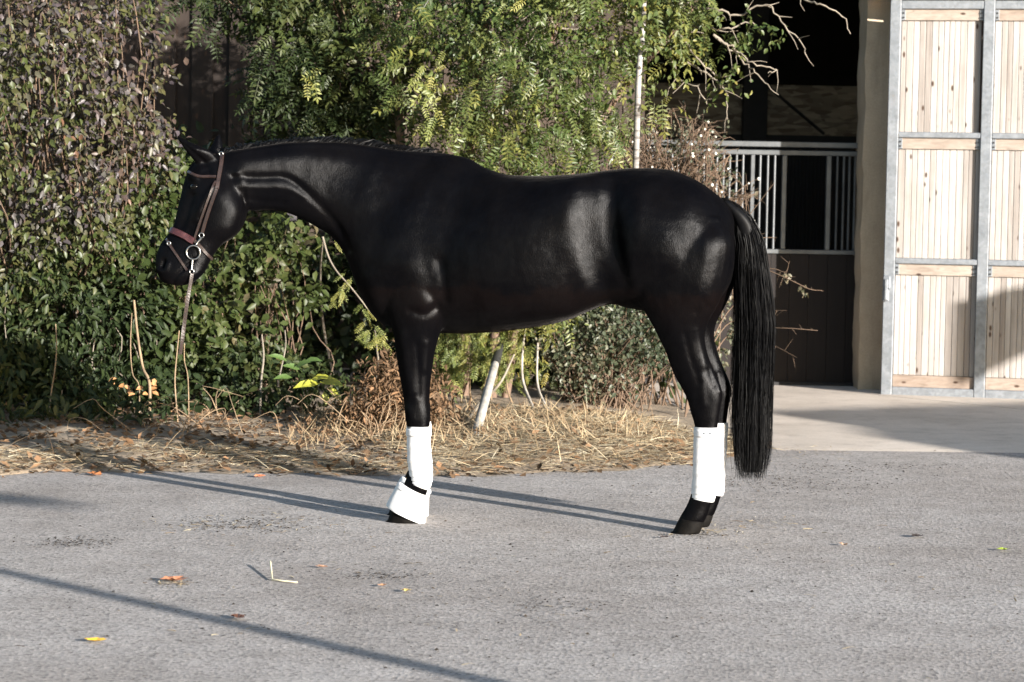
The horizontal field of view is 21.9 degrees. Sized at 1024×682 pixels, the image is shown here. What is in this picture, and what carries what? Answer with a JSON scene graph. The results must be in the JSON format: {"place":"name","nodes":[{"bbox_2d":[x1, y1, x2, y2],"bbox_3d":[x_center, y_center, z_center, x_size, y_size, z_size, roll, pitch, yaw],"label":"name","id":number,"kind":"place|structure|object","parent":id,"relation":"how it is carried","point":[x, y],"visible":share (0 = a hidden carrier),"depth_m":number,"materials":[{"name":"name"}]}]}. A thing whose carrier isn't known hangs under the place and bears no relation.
{"place":"outdoors","nodes":[
{"label":"outdoors","id":0,"kind":"place"},
{"bbox_2d":[0,368,784,477],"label":"verge ground","id":1,"kind":"structure","parent":0,"point":[672,411],"depth_m":15.34,"materials":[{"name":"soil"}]},
{"bbox_2d":[49,324,56,411],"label":"dry stalk","id":2,"kind":"object","parent":1,"relation":"on","point":[54,367],"visible":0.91,"depth_m":16.23,"materials":[{"name":"brown plant"}]},
{"bbox_2d":[0,240,187,428],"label":"privet shrub","id":3,"kind":"object","parent":1,"relation":"on","point":[27,364],"visible":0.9,"depth_m":16.65,"materials":[{"name":"green plant"}]},
{"bbox_2d":[0,0,191,397],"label":"dogwood shrub","id":4,"kind":"object","parent":1,"relation":"on","point":[100,238],"visible":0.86,"depth_m":16.89,"materials":[{"name":"green plant"}]},
{"bbox_2d":[130,313,139,412],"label":"dry stalk","id":5,"kind":"object","parent":1,"relation":"on","point":[130,358],"visible":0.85,"depth_m":16.52,"materials":[{"name":"beige plant"}]},
{"bbox_2d":[133,300,150,419],"bbox_3d":[-2.275,0.116,16.336,0.032,0.726,0.262,-1,4,-32],"label":"dry stalk","id":6,"kind":"object","parent":1,"relation":"on","point":[141,361],"visible":0.91,"depth_m":16.37,"materials":[{"name":"beige plant"}]},
{"bbox_2d":[0,0,288,353],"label":"plank fence","id":7,"kind":"object","parent":1,"relation":"on","point":[205,99],"visible":0.01,"depth_m":20.53,"materials":[{"name":"brown wood"}]},
{"bbox_2d":[174,331,179,422],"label":"dry stalk","id":8,"kind":"object","parent":1,"relation":"on","point":[175,376],"visible":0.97,"depth_m":16.26,"materials":[{"name":"beige plant"}]},
{"bbox_2d":[184,344,188,421],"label":"dry stalk","id":9,"kind":"object","parent":1,"relation":"on","point":[188,381],"visible":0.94,"depth_m":16.23,"materials":[{"name":"beige plant"}]},
{"bbox_2d":[99,140,368,422],"bbox_3d":[-1.800,-0.422,17.436,1.893,1.801,2.334,0,4,-20],"label":"bramble bush","id":10,"kind":"object","parent":1,"relation":"on","point":[207,362],"visible":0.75,"depth_m":17.26,"materials":[{"name":"green plant"}]},
{"bbox_2d":[67,377,402,435],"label":"dry weeds","id":11,"kind":"object","parent":1,"relation":"on","point":[154,381],"visible":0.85,"depth_m":15.87,"materials":[{"name":"beige plant"}]},
{"bbox_2d":[259,335,264,416],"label":"dry stalk","id":12,"kind":"object","parent":1,"relation":"on","point":[260,399],"visible":1,"depth_m":16.86,"materials":[{"name":"beige plant"}]},
{"bbox_2d":[275,330,285,406],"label":"dry stalk","id":13,"kind":"object","parent":1,"relation":"on","point":[282,363],"visible":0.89,"depth_m":16.89,"materials":[{"name":"beige plant"}]},
{"bbox_2d":[145,0,442,145],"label":"walnut tree","id":14,"kind":"object","parent":1,"relation":"on","point":[321,42],"visible":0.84,"depth_m":18.05,"materials":[{"name":"green plant"}]},
{"bbox_2d":[268,354,342,412],"bbox_3d":[-1.279,0.291,16.649,0.479,0.447,0.604,1,3,0],"label":"yellow weed","id":15,"kind":"object","parent":1,"relation":"on","point":[311,383],"visible":0.91,"depth_m":16.41,"materials":[{"name":"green plant"}]},
{"bbox_2d":[313,236,391,402],"bbox_3d":[-1.244,-0.120,17.812,0.502,1.190,1.816,0,3,-16],"label":"ash sapling","id":16,"kind":"object","parent":1,"relation":"on","point":[375,339],"visible":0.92,"depth_m":17.08,"materials":[{"name":"green plant"}]},
{"bbox_2d":[38,118,720,402],"bbox_3d":[-0.997,-0.596,19.504,5.122,2.058,1.257,1,3,0],"label":"dark thicket","id":17,"kind":"object","parent":1,"relation":"on","point":[343,339],"visible":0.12,"depth_m":19.38,"materials":[{"name":"green plant"}]},
{"bbox_2d":[304,339,470,438],"bbox_3d":[-0.786,0.290,16.089,0.938,0.604,1.083,3,4,26],"label":"bracken heap","id":18,"kind":"object","parent":1,"relation":"on","point":[382,406],"visible":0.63,"depth_m":16.04,"materials":[{"name":"brown plant"}]},
{"bbox_2d":[472,342,502,434],"bbox_3d":[-0.151,0.314,16.701,0.059,0.505,1.976,1,3,4],"label":"leaning stake","id":19,"kind":"object","parent":1,"relation":"on","point":[489,385],"visible":0.92,"depth_m":16.68,"materials":[{"name":"white wood"}]},
{"bbox_2d":[464,354,514,425],"bbox_3d":[-0.220,0.313,16.701,0.179,0.402,1.182,2,3,15],"label":"fallen branch","id":20,"kind":"object","parent":1,"relation":"on","point":[494,388],"visible":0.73,"depth_m":17.15,"materials":[{"name":"beige wood"}]},
{"bbox_2d":[432,316,583,402],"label":"rowan suckers","id":21,"kind":"object","parent":1,"relation":"on","point":[457,374],"visible":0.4,"depth_m":17.65,"materials":[{"name":"green plant"}]},
{"bbox_2d":[521,332,534,410],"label":"dead branch","id":22,"kind":"object","parent":1,"relation":"on","point":[524,385],"visible":0.89,"depth_m":17.57,"materials":[{"name":"brown wood"}]},
{"bbox_2d":[536,343,549,412],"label":"dead branch","id":23,"kind":"object","parent":1,"relation":"on","point":[539,393],"visible":0.73,"depth_m":17.64,"materials":[{"name":"brown wood"}]},
{"bbox_2d":[516,304,671,410],"bbox_3d":[0.749,0.047,18.357,1.454,0.995,0.854,0,4,-18],"label":"spirea bush","id":24,"kind":"object","parent":1,"relation":"on","point":[596,385],"visible":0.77,"depth_m":18.23,"materials":[{"name":"green plant"}]},
{"bbox_2d":[340,0,850,397],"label":"rowan tree","id":25,"kind":"object","parent":1,"relation":"on","point":[475,52],"visible":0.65,"depth_m":17.57,"materials":[{"name":"green plant"}]},
{"bbox_2d":[606,0,681,401],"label":"birch tree","id":26,"kind":"object","parent":1,"relation":"on","point":[641,18],"visible":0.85,"depth_m":17.49,"materials":[{"name":"white plant"}]},
{"bbox_2d":[587,100,763,408],"bbox_3d":[1.112,-0.597,18.969,1.361,2.259,0.943,1,3,0],"label":"snowberry bush","id":27,"kind":"object","parent":1,"relation":"on","point":[680,155],"visible":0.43,"depth_m":18.83,"materials":[{"name":"brown plant"}]},
{"bbox_2d":[684,183,821,416],"bbox_3d":[1.671,-0.301,18.517,0.940,1.638,0.646,1,3,0],"label":"dogrose sprig","id":28,"kind":"object","parent":1,"relation":"on","point":[726,353],"visible":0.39,"depth_m":18.48,"materials":[{"name":"brown plant"}]},
{"bbox_2d":[0,389,1023,681],"bbox_3d":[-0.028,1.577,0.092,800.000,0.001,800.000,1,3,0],"label":"asphalt yard","id":29,"kind":"structure","parent":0,"point":[870,607],"depth_m":10.76,"materials":[{"name":"grey asphalt"}]},
{"bbox_2d":[84,471,101,474],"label":"fallen leaf","id":30,"kind":"object","parent":29,"relation":"on","point":[96,473],"visible":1,"depth_m":14.17,"materials":[{"name":"orange plant"}]},
{"bbox_2d":[85,637,105,640],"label":"fallen leaf","id":31,"kind":"object","parent":29,"relation":"on","point":[96,639],"visible":1,"depth_m":9.06,"materials":[{"name":"yellow plant"}]},
{"bbox_2d":[161,576,188,579],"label":"fallen leaf","id":32,"kind":"object","parent":29,"relation":"on","point":[172,578],"visible":1,"depth_m":10.46,"materials":[{"name":"brown plant"}]},
{"bbox_2d":[231,614,243,617],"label":"fallen leaf","id":33,"kind":"object","parent":29,"relation":"on","point":[238,615],"visible":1,"depth_m":9.60,"materials":[{"name":"brown plant"}]},
{"bbox_2d":[269,561,297,582],"bbox_3d":[-0.956,0.929,10.649,0.084,0.031,0.418,0,4,-20],"label":"bent straw","id":34,"kind":"object","parent":29,"relation":"on","point":[278,579],"visible":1,"depth_m":10.51,"materials":[{"name":"beige plant"}]},
{"bbox_2d":[285,14,329,342],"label":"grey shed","id":35,"kind":"structure","parent":29,"relation":"on","point":[321,232],"depth_m":21.07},
{"bbox_2d":[156,134,775,534],"bbox_3d":[-0.203,-0.048,12.443,2.873,1.817,0.674,1,3,6],"label":"horse","id":36,"kind":"object","parent":29,"relation":"on","point":[433,245],"visible":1,"depth_m":12.24},
{"bbox_2d":[165,151,224,354],"bbox_3d":[-1.482,-0.414,12.365,0.269,0.943,0.280,1,3,0],"label":"bridle","id":37,"kind":"object","parent":36,"relation":"attached to","point":[188,238],"visible":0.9,"depth_m":12.24,"materials":[{"name":"brown leather"}]},
{"bbox_2d":[1,457,1017,678],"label":"dirt crumbs","id":38,"kind":"object","parent":29,"relation":"on","point":[285,519],"visible":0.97,"depth_m":11.55,"materials":[{"name":"brown soil"}]},
{"bbox_2d":[17,446,1019,678],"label":"straw bits","id":39,"kind":"object","parent":29,"relation":"on","point":[178,583],"visible":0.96,"depth_m":11.97,"materials":[{"name":"beige plant"}]},
{"bbox_2d":[648,374,1023,452],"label":"pavement","id":40,"kind":"structure","parent":0,"point":[839,418],"depth_m":18.36,"materials":[{"name":"concrete"}]},
{"bbox_2d":[299,0,1023,389],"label":"stable building","id":41,"kind":"structure","parent":40,"relation":"on","point":[833,88],"depth_m":24.90,"materials":[{"name":"concrete"}]},
{"bbox_2d":[881,0,1023,398],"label":"barn door","id":42,"kind":"structure","parent":41,"relation":"attached to","point":[918,209],"depth_m":20.64,"materials":[{"name":"wood"}]},
{"bbox_2d":[641,139,857,385],"bbox_3d":[1.959,-0.715,22.889,1.865,2.000,2.667,1,3,0],"label":"stall front","id":43,"kind":"object","parent":40,"relation":"on","point":[823,354],"visible":0.51,"depth_m":21.62,"materials":[{"name":"galvanised steel"},{"name":"dark wood boards"}]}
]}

